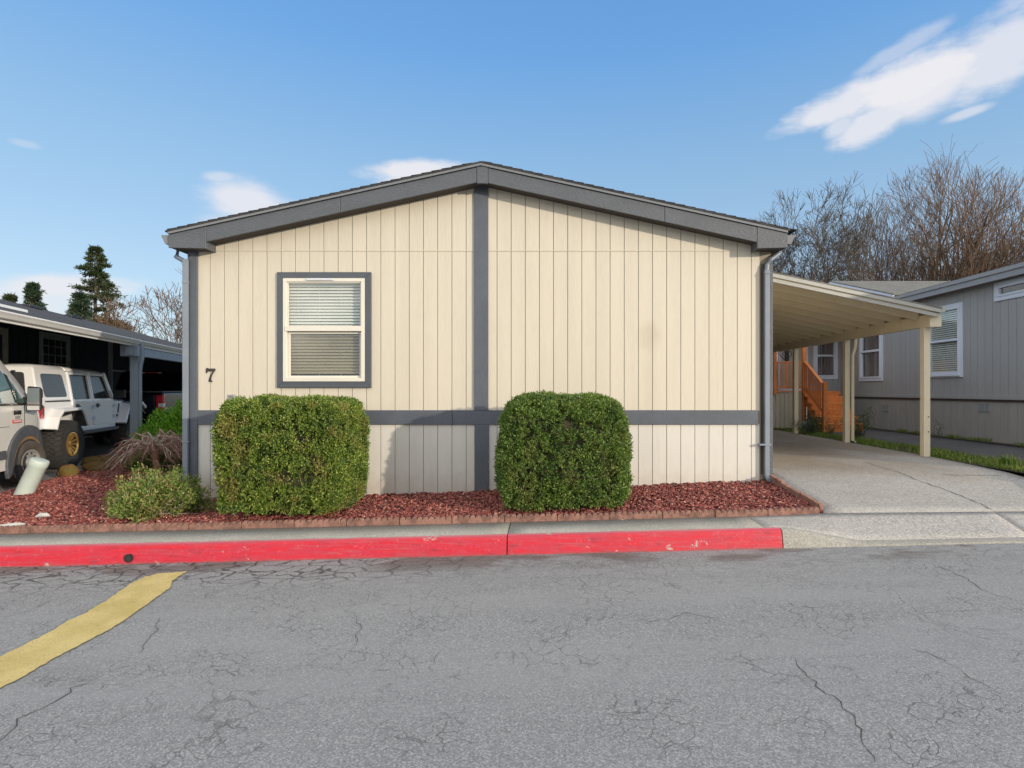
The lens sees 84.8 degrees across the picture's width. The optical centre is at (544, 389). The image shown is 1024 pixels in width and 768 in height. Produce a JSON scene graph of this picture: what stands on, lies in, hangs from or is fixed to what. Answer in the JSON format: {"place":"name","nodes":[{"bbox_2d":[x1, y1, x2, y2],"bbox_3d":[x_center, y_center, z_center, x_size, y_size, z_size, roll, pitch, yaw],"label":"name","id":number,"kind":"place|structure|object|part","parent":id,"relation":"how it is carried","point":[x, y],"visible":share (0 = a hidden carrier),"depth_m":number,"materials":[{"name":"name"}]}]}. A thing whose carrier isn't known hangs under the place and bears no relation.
{"place":"outdoors","nodes":[
{"label":"outdoors","id":0,"kind":"place"},
{"bbox_2d":[0,436,121,492],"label":"neighbour driveway","id":1,"kind":"structure","parent":0,"point":[92,447],"depth_m":13.78,"materials":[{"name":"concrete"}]},
{"bbox_2d":[0,360,45,483],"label":"panel van","id":2,"kind":"object","parent":1,"relation":"on","point":[21,442],"visible":0.88,"depth_m":9.10,"materials":[{"name":"grey metal"}]},
{"bbox_3d":[-8.441,-0.120,8.564,0.094,0.660,1.037,0,0,-17],"label":"door window","id":3,"kind":"part","parent":2,"relation":"part of","materials":[{"name":"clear glass"}]},
{"bbox_3d":[-8.576,0.014,9.096,0.033,0.392,0.351,0,0,-8],"label":"quarter window","id":4,"kind":"part","parent":2,"relation":"part of","materials":[{"name":"teal glass"}]},
{"bbox_2d":[4,364,146,468],"bbox_3d":[-10.771,0.542,12.306,2.100,2.055,4.940,0,0,-17],"label":"off road vehicle","id":5,"kind":"object","parent":1,"relation":"on","point":[79,405],"visible":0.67,"depth_m":11.44,"materials":[{"name":"white metal"}]},
{"bbox_3d":[-10.097,-0.090,10.100,1.194,0.480,0.023,0,0,-17],"label":"rear window","id":6,"kind":"part","parent":5,"relation":"part of","materials":[{"name":"black glass"}]},
{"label":"side window","id":7,"kind":"part","parent":5,"relation":"part of","materials":[{"name":"grey glass"}]},
{"bbox_3d":[-9.869,0.200,11.923,0.173,1.140,0.920,0,0,-17],"label":"door","id":8,"kind":"part","parent":5,"relation":"part of","materials":[{"name":"white metal"}]},
{"bbox_3d":[-10.147,0.196,12.831,0.175,1.149,1.040,0,0,-17],"label":"door","id":9,"kind":"part","parent":5,"relation":"part of","materials":[{"name":"white metal"}]},
{"bbox_2d":[0,299,181,442],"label":"neighbour house","id":10,"kind":"structure","parent":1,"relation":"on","point":[32,334],"depth_m":15.21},
{"bbox_2d":[0,327,7,363],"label":"window","id":11,"kind":"structure","parent":10,"relation":"in","point":[3,331],"depth_m":14.63,"materials":[{"name":"black glass"}]},
{"bbox_2d":[39,331,70,366],"bbox_3d":[-14.833,-1.048,16.983,0.048,1.295,1.666,0,0,-17],"label":"window","id":12,"kind":"structure","parent":10,"relation":"in","point":[58,347],"depth_m":16.97,"materials":[{"name":"black glass"}]},
{"bbox_2d":[80,456,101,465],"bbox_3d":[-9.177,1.473,11.344,0.361,0.265,0.324,0,0,-33],"label":"mossy rock","id":13,"kind":"object","parent":1,"relation":"on","point":[89,459],"visible":0.59,"depth_m":11.26,"materials":[{"name":"brown stone"}]},
{"bbox_2d":[100,456,110,464],"bbox_3d":[-9.104,1.476,11.588,0.325,0.232,0.235,0,0,0],"label":"mossy rock","id":14,"kind":"object","parent":1,"relation":"on","point":[104,458],"visible":0.23,"depth_m":11.53,"materials":[{"name":"brown stone"}]},
{"bbox_2d":[93,371,181,443],"bbox_3d":[-12.374,0.487,17.977,2.010,2.154,5.930,0,0,-17],"label":"pickup truck","id":15,"kind":"object","parent":1,"relation":"on","point":[162,389],"visible":0.14,"depth_m":17.04,"materials":[{"name":"black paint"}]},
{"bbox_2d":[0,522,509,545],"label":"sidewalk","id":16,"kind":"structure","parent":0,"point":[206,535],"depth_m":6.11,"materials":[{"name":"concrete"}]},
{"bbox_2d":[0,463,821,531],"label":"lava rock","id":17,"kind":"object","parent":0,"point":[60,486],"visible":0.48,"depth_m":7.14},
{"bbox_2d":[0,523,24,525],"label":"pale driftwood","id":18,"kind":"object","parent":17,"relation":"on","point":[12,524],"visible":0.71,"depth_m":6.49,"materials":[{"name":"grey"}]},
{"bbox_2d":[0,525,31,533],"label":"edging block","id":19,"kind":"structure","parent":17,"relation":"on","point":[14,528],"depth_m":6.38,"materials":[{"name":"brown concrete"}]},
{"bbox_2d":[13,457,49,494],"bbox_3d":[-7.624,1.353,8.297,0.461,0.706,0.238,0,0,-14],"label":"pipe bollard","id":20,"kind":"object","parent":17,"relation":"on","point":[32,475],"visible":0.81,"depth_m":8.22,"materials":[{"name":"paint"}]},
{"bbox_2d":[35,513,49,516],"bbox_3d":[-6.199,1.544,6.912,0.161,0.055,0.056,0,0,-8],"label":"pale stone","id":21,"kind":"object","parent":17,"relation":"on","point":[43,515],"visible":1,"depth_m":6.90,"materials":[{"name":"grey stone"}]},
{"bbox_2d":[31,524,84,532],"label":"edging block","id":22,"kind":"structure","parent":17,"relation":"on","point":[56,529],"depth_m":6.38,"materials":[{"name":"brown concrete"}]},
{"bbox_2d":[56,464,79,476],"bbox_3d":[-8.523,1.475,10.016,0.318,0.302,0.247,0,0,16],"label":"mossy rock","id":23,"kind":"object","parent":17,"relation":"on","point":[68,470],"visible":0.75,"depth_m":9.93,"materials":[{"name":"brown stone"}]},
{"bbox_2d":[82,461,110,471],"bbox_3d":[-8.489,1.477,10.614,0.458,0.251,0.398,0,0,0],"label":"mossy rock","id":24,"kind":"object","parent":17,"relation":"on","point":[87,466],"visible":0.61,"depth_m":10.48,"materials":[{"name":"brown stone"}]},
{"bbox_2d":[84,523,137,531],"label":"edging block","id":25,"kind":"structure","parent":17,"relation":"on","point":[108,527],"depth_m":6.38,"materials":[{"name":"brown concrete"}]},
{"bbox_2d":[85,428,181,481],"bbox_3d":[-7.180,1.186,10.074,1.839,0.994,1.988,0,0,0],"label":"weeping maple","id":26,"kind":"object","parent":17,"relation":"on","point":[155,445],"visible":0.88,"depth_m":9.98,"materials":[{"name":"plant"}]},
{"bbox_2d":[115,441,181,471],"bbox_3d":[-7.278,1.276,10.909,1.795,0.723,1.244,0,0,0],"label":"shrub","id":27,"kind":"object","parent":17,"relation":"on","point":[147,463],"visible":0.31,"depth_m":10.56,"materials":[{"name":"brown plant"}]},
{"bbox_2d":[121,399,181,461],"bbox_3d":[-7.831,0.898,12.298,2.285,1.612,2.236,0,0,23],"label":"juniper","id":28,"kind":"object","parent":17,"relation":"on","point":[172,421],"visible":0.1,"depth_m":11.78,"materials":[{"name":"green plant"}]},
{"bbox_2d":[101,462,216,523],"bbox_3d":[-4.859,1.326,7.128,1.243,0.862,1.281,0,0,-37],"label":"shrub","id":29,"kind":"object","parent":17,"relation":"on","point":[173,492],"visible":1,"depth_m":6.89,"materials":[{"name":"green plant"}]},
{"bbox_2d":[136,522,189,530],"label":"edging block","id":30,"kind":"structure","parent":17,"relation":"on","point":[160,526],"depth_m":6.38,"materials":[{"name":"brown concrete"}]},
{"bbox_2d":[189,521,241,529],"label":"edging block","id":31,"kind":"structure","parent":17,"relation":"on","point":[215,525],"depth_m":6.38,"materials":[{"name":"brown concrete"}]},
{"bbox_2d":[242,520,294,528],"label":"edging block","id":32,"kind":"structure","parent":17,"relation":"on","point":[268,524],"depth_m":6.38,"materials":[{"name":"brown concrete"}]},
{"bbox_2d":[209,393,370,517],"bbox_3d":[-3.131,0.776,7.066,1.702,1.489,1.406,0,0,0],"label":"clipped bush","id":33,"kind":"object","parent":17,"relation":"on","point":[274,453],"visible":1,"depth_m":6.51,"materials":[{"name":"green plant"}]},
{"bbox_2d":[294,518,346,526],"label":"edging block","id":34,"kind":"structure","parent":17,"relation":"on","point":[319,523],"depth_m":6.38,"materials":[{"name":"brown concrete"}]},
{"bbox_2d":[347,517,399,525],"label":"edging block","id":35,"kind":"structure","parent":17,"relation":"on","point":[373,521],"depth_m":6.38,"materials":[{"name":"brown concrete"}]},
{"bbox_2d":[400,516,451,524],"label":"edging block","id":36,"kind":"structure","parent":17,"relation":"on","point":[425,520],"depth_m":6.38,"materials":[{"name":"beige concrete"}]},
{"bbox_2d":[452,514,503,523],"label":"edging block","id":37,"kind":"structure","parent":17,"relation":"on","point":[490,518],"depth_m":6.38,"materials":[{"name":"brown concrete"}]},
{"bbox_2d":[505,513,556,524],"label":"edging block","id":38,"kind":"structure","parent":17,"relation":"on","point":[530,517],"depth_m":6.38,"materials":[{"name":"brown concrete"}]},
{"bbox_2d":[493,389,634,511],"bbox_3d":[0.225,0.742,7.045,1.753,1.506,1.305,0,0,0],"label":"clipped bush","id":39,"kind":"object","parent":17,"relation":"on","point":[558,451],"visible":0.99,"depth_m":6.56,"materials":[{"name":"green plant"}]},
{"bbox_2d":[557,512,608,520],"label":"edging block","id":40,"kind":"structure","parent":17,"relation":"on","point":[593,516],"depth_m":6.39,"materials":[{"name":"brown concrete"}]},
{"bbox_2d":[610,510,661,519],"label":"edging block","id":41,"kind":"structure","parent":17,"relation":"on","point":[637,515],"depth_m":6.38,"materials":[{"name":"brown concrete"}]},
{"bbox_2d":[662,509,714,517],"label":"edging block","id":42,"kind":"structure","parent":17,"relation":"on","point":[687,513],"depth_m":6.38,"materials":[{"name":"brown concrete"}]},
{"bbox_2d":[714,509,767,516],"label":"edging block","id":43,"kind":"structure","parent":17,"relation":"on","point":[741,512],"depth_m":6.38,"materials":[{"name":"concrete"}]},
{"bbox_2d":[770,474,784,486],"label":"edging block","id":44,"kind":"structure","parent":17,"relation":"on","point":[777,481],"depth_m":7.66,"materials":[{"name":"concrete"}]},
{"bbox_2d":[782,483,801,497],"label":"edging block","id":45,"kind":"structure","parent":17,"relation":"on","point":[791,490],"depth_m":7.21,"materials":[{"name":"concrete"}]},
{"bbox_2d":[767,507,819,515],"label":"edging block","id":46,"kind":"structure","parent":17,"relation":"on","point":[790,511],"depth_m":6.38,"materials":[{"name":"concrete"}]},
{"bbox_2d":[800,493,823,512],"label":"edging block","id":47,"kind":"structure","parent":17,"relation":"on","point":[812,501],"depth_m":6.63,"materials":[{"name":"concrete"}]},
{"bbox_2d":[0,543,1023,767],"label":"road","id":48,"kind":"structure","parent":0,"point":[501,661],"depth_m":3.47,"materials":[{"name":"grey asphalt"}]},
{"bbox_2d":[0,571,186,687],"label":"yellow road line","id":49,"kind":"object","parent":48,"relation":"on","point":[120,606],"visible":1,"depth_m":4.15,"materials":[{"name":"paint"}]},
{"bbox_2d":[0,534,506,566],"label":"kerb","id":50,"kind":"structure","parent":48,"relation":"on","point":[246,550],"depth_m":5.78,"materials":[{"name":"paint"}]},
{"bbox_2d":[124,554,132,562],"bbox_3d":[-4.279,1.732,5.802,0.084,0.084,0.100,0,0,0],"label":"drain pipe","id":51,"kind":"object","parent":50,"relation":"in","point":[128,558],"visible":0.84,"depth_m":5.76,"materials":[{"name":"black plastic"}]},
{"bbox_2d":[0,545,1017,760],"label":"road cracks","id":52,"kind":"object","parent":48,"relation":"on","point":[630,620],"visible":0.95,"depth_m":3.26,"materials":[{"name":"black asphalt"}]},
{"bbox_2d":[508,527,782,554],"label":"kerb","id":53,"kind":"structure","parent":48,"relation":"on","point":[649,541],"depth_m":5.78,"materials":[{"name":"paint"}]},
{"bbox_2d":[780,527,1023,547],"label":"kerb","id":54,"kind":"structure","parent":48,"relation":"on","point":[795,538],"depth_m":5.78,"materials":[{"name":"concrete"}]},
{"bbox_2d":[0,0,1023,342],"label":"sky","id":55,"kind":"structure","parent":0,"point":[124,123],"materials":[{"name":"blue"}]},
{"bbox_2d":[508,516,763,533],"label":"sidewalk","id":56,"kind":"structure","parent":0,"point":[630,525],"depth_m":6.11,"materials":[{"name":"concrete"}]},
{"bbox_2d":[504,428,1023,549],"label":"yard","id":57,"kind":"structure","parent":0,"point":[1018,473],"depth_m":9.13,"materials":[{"name":"soil"}]},
{"bbox_2d":[66,244,131,327],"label":"fir tree","id":58,"kind":"object","parent":57,"relation":"on","point":[98,281],"visible":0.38,"depth_m":44.95,"materials":[{"name":"green plant"}]},
{"bbox_2d":[91,307,133,330],"bbox_3d":[-28.036,-1.458,36.137,3.651,7.816,3.801,0,0,0],"label":"russet tree","id":59,"kind":"object","parent":57,"relation":"on","point":[103,320],"visible":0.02,"depth_m":35.72,"materials":[{"name":"brown plant"}]},
{"bbox_2d":[86,263,181,344],"bbox_3d":[-18.210,-1.858,27.434,9.930,8.387,7.127,0,0,0],"label":"bare tree","id":60,"kind":"object","parent":57,"relation":"on","point":[112,307],"visible":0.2,"depth_m":26.49,"materials":[{"name":"brown plant"}]},
{"bbox_2d":[161,161,796,498],"bbox_3d":[-0.921,-0.702,16.005,8.802,4.904,16.590,0,0,0],"label":"mobile home","id":61,"kind":"object","parent":57,"relation":"on","point":[434,321],"visible":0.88,"depth_m":7.99,"materials":[{"name":"beige"}]},
{"bbox_2d":[277,272,371,387],"bbox_3d":[-3.132,-0.851,8.012,1.336,1.643,0.186,0,0,0],"label":"window","id":62,"kind":"structure","parent":61,"relation":"in","point":[298,338],"depth_m":7.99,"materials":[{"name":"glass"}]},
{"bbox_2d":[750,170,883,282],"bbox_3d":[14.036,-4.365,29.897,9.525,13.572,8.346,0,0,0],"label":"bare tree","id":63,"kind":"object","parent":57,"relation":"on","point":[827,275],"visible":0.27,"depth_m":28.55,"materials":[{"name":"brown plant"}]},
{"bbox_2d":[773,347,862,431],"bbox_3d":[6.835,-0.410,16.681,3.870,3.200,2.717,0,0,0],"label":"porch","id":64,"kind":"object","parent":57,"relation":"on","point":[823,402],"visible":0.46,"depth_m":16.54,"materials":[{"name":"brown wood"}]},
{"bbox_2d":[779,350,791,360],"bbox_3d":[7.146,-1.003,16.590,0.376,0.339,0.024,0,0,0],"label":"wire heart","id":65,"kind":"object","parent":64,"relation":"attached to","point":[785,353],"visible":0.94,"depth_m":16.58,"materials":[{"name":"black metal"}]},
{"bbox_2d":[777,261,1023,444],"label":"grey house","id":66,"kind":"structure","parent":57,"relation":"on","point":[977,363],"depth_m":13.17,"materials":[{"name":"grey wood"}]},
{"bbox_2d":[777,347,807,390],"bbox_3d":[8.016,-1.043,18.060,0.965,2.150,0.100,0,0,0],"label":"door","id":67,"kind":"structure","parent":66,"relation":"in","point":[779,358],"depth_m":18.08,"materials":[{"name":"glass"}]},
{"bbox_2d":[813,342,837,378],"bbox_3d":[9.067,-1.220,18.379,1.193,2.150,0.682,0,0,0],"label":"window","id":68,"kind":"structure","parent":66,"relation":"in","point":[825,356],"depth_m":18.16,"materials":[{"name":"white glass"}]},
{"bbox_2d":[859,335,882,380],"bbox_3d":[9.785,-1.063,16.379,0.570,2.215,1.776,0,0,0],"label":"window","id":69,"kind":"structure","parent":66,"relation":"in","point":[870,348],"depth_m":16.53,"materials":[{"name":"white glass"}]},
{"bbox_2d":[930,302,962,377],"bbox_3d":[9.779,-1.100,13.384,0.582,2.215,1.820,0,0,0],"label":"window","id":70,"kind":"structure","parent":66,"relation":"in","point":[946,341],"depth_m":13.35,"materials":[{"name":"white glass"}]},
{"bbox_2d":[994,276,1023,301],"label":"window","id":71,"kind":"structure","parent":66,"relation":"in","point":[1012,288],"depth_m":11.62,"materials":[{"name":"white glass"}]},
{"bbox_2d":[833,133,1023,280],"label":"bare tree","id":72,"kind":"object","parent":57,"relation":"on","point":[968,264],"visible":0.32,"depth_m":30.66,"materials":[{"name":"brown plant"}]},
{"bbox_2d":[990,201,1023,266],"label":"bare tree","id":73,"kind":"object","parent":57,"relation":"on","point":[1008,232],"visible":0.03,"depth_m":37.84,"materials":[{"name":"brown plant"}]},
{"bbox_2d":[748,512,1023,539],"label":"driveway apron","id":74,"kind":"object","parent":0,"point":[904,525],"visible":0.76,"depth_m":6.10,"materials":[{"name":"concrete"}]},
{"bbox_2d":[773,429,1023,512],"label":"driveway","id":75,"kind":"structure","parent":0,"point":[834,476],"depth_m":7.77,"materials":[{"name":"concrete"}]},
{"bbox_2d":[773,272,946,456],"bbox_3d":[5.047,-0.463,14.485,3.614,3.338,10.030,0,0,0],"label":"carport","id":76,"kind":"object","parent":75,"relation":"on","point":[807,312],"visible":0.55,"depth_m":10.41,"materials":[{"name":"beige metal"}]},
{"bbox_2d":[870,463,1002,509],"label":"driveway cracks","id":77,"kind":"object","parent":75,"relation":"on","point":[944,489],"visible":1,"depth_m":7.55,"materials":[{"name":"black concrete"}]},
{"bbox_2d":[774,427,1023,473],"bbox_3d":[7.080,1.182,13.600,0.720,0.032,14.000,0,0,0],"label":"verge","id":78,"kind":"structure","parent":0,"point":[943,458],"depth_m":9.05,"materials":[{"name":"green plant"}]},
{"bbox_2d":[790,413,825,433],"bbox_3d":[6.859,0.857,14.628,0.945,0.716,0.737,0,0,-11],"label":"leafy plant","id":79,"kind":"object","parent":78,"relation":"on","point":[810,426],"visible":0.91,"depth_m":14.56,"materials":[{"name":"green plant"}]},
{"bbox_2d":[818,415,842,433],"bbox_3d":[7.286,0.892,14.396,0.741,0.544,0.606,0,0,-26],"label":"leafy plant","id":80,"kind":"object","parent":78,"relation":"on","point":[830,428],"visible":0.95,"depth_m":14.44,"materials":[{"name":"green plant"}]},
{"bbox_2d":[990,452,1021,466],"bbox_3d":[7.000,1.060,8.444,0.448,0.240,0.412,0,0,-12],"label":"strap leaf clump","id":81,"kind":"object","parent":78,"relation":"on","point":[1012,461],"visible":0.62,"depth_m":8.42,"materials":[{"name":"green plant"}]},
{"bbox_2d":[802,421,1023,459],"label":"path","id":82,"kind":"structure","parent":0,"point":[979,448],"depth_m":11.73,"materials":[{"name":"grey concrete"}]},
{"bbox_2d":[837,406,876,437],"bbox_3d":[7.574,0.788,13.590,0.908,0.794,0.796,0,0,-39],"label":"leafy plant","id":83,"kind":"object","parent":82,"relation":"on","point":[858,430],"visible":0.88,"depth_m":13.54,"materials":[{"name":"green plant"}]},
{"bbox_2d":[932,421,946,439],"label":"leafy plant","id":84,"kind":"object","parent":82,"relation":"on","point":[939,431],"visible":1,"depth_m":12.68,"materials":[{"name":"green plant"}]},
{"bbox_2d":[863,427,1023,446],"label":"verge","id":85,"kind":"structure","parent":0,"point":[950,437],"depth_m":12.72,"materials":[{"name":"green plant"}]},
{"bbox_2d":[863,424,1023,445],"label":"weeds","id":86,"kind":"object","parent":85,"relation":"on","point":[960,437],"visible":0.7,"depth_m":12.68,"materials":[{"name":"green plant"}]},
{"bbox_2d":[994,511,1023,531],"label":"driveway apron","id":87,"kind":"object","parent":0,"point":[1015,518],"visible":0.64,"depth_m":6.24,"materials":[{"name":"concrete"}]},
{"label":"ground","id":88,"kind":"structure","parent":0,"visible":0},
{"bbox_2d":[1,292,19,303],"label":"spruce tree","id":89,"kind":"object","parent":88,"relation":"on","point":[10,297],"visible":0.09,"depth_m":49.84,"materials":[{"name":"green plant"}]},
{"bbox_2d":[22,281,47,310],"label":"spruce tree","id":90,"kind":"object","parent":88,"relation":"on","point":[32,291],"visible":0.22,"depth_m":47.77,"materials":[{"name":"green plant"}]},
{"bbox_2d":[65,290,93,321],"bbox_3d":[-33.217,-2.352,39.915,4.240,9.604,4.309,0,0,24],"label":"spruce tree","id":91,"kind":"object","parent":88,"relation":"on","point":[79,306],"visible":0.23,"depth_m":39.80,"materials":[{"name":"green plant"}]}
]}

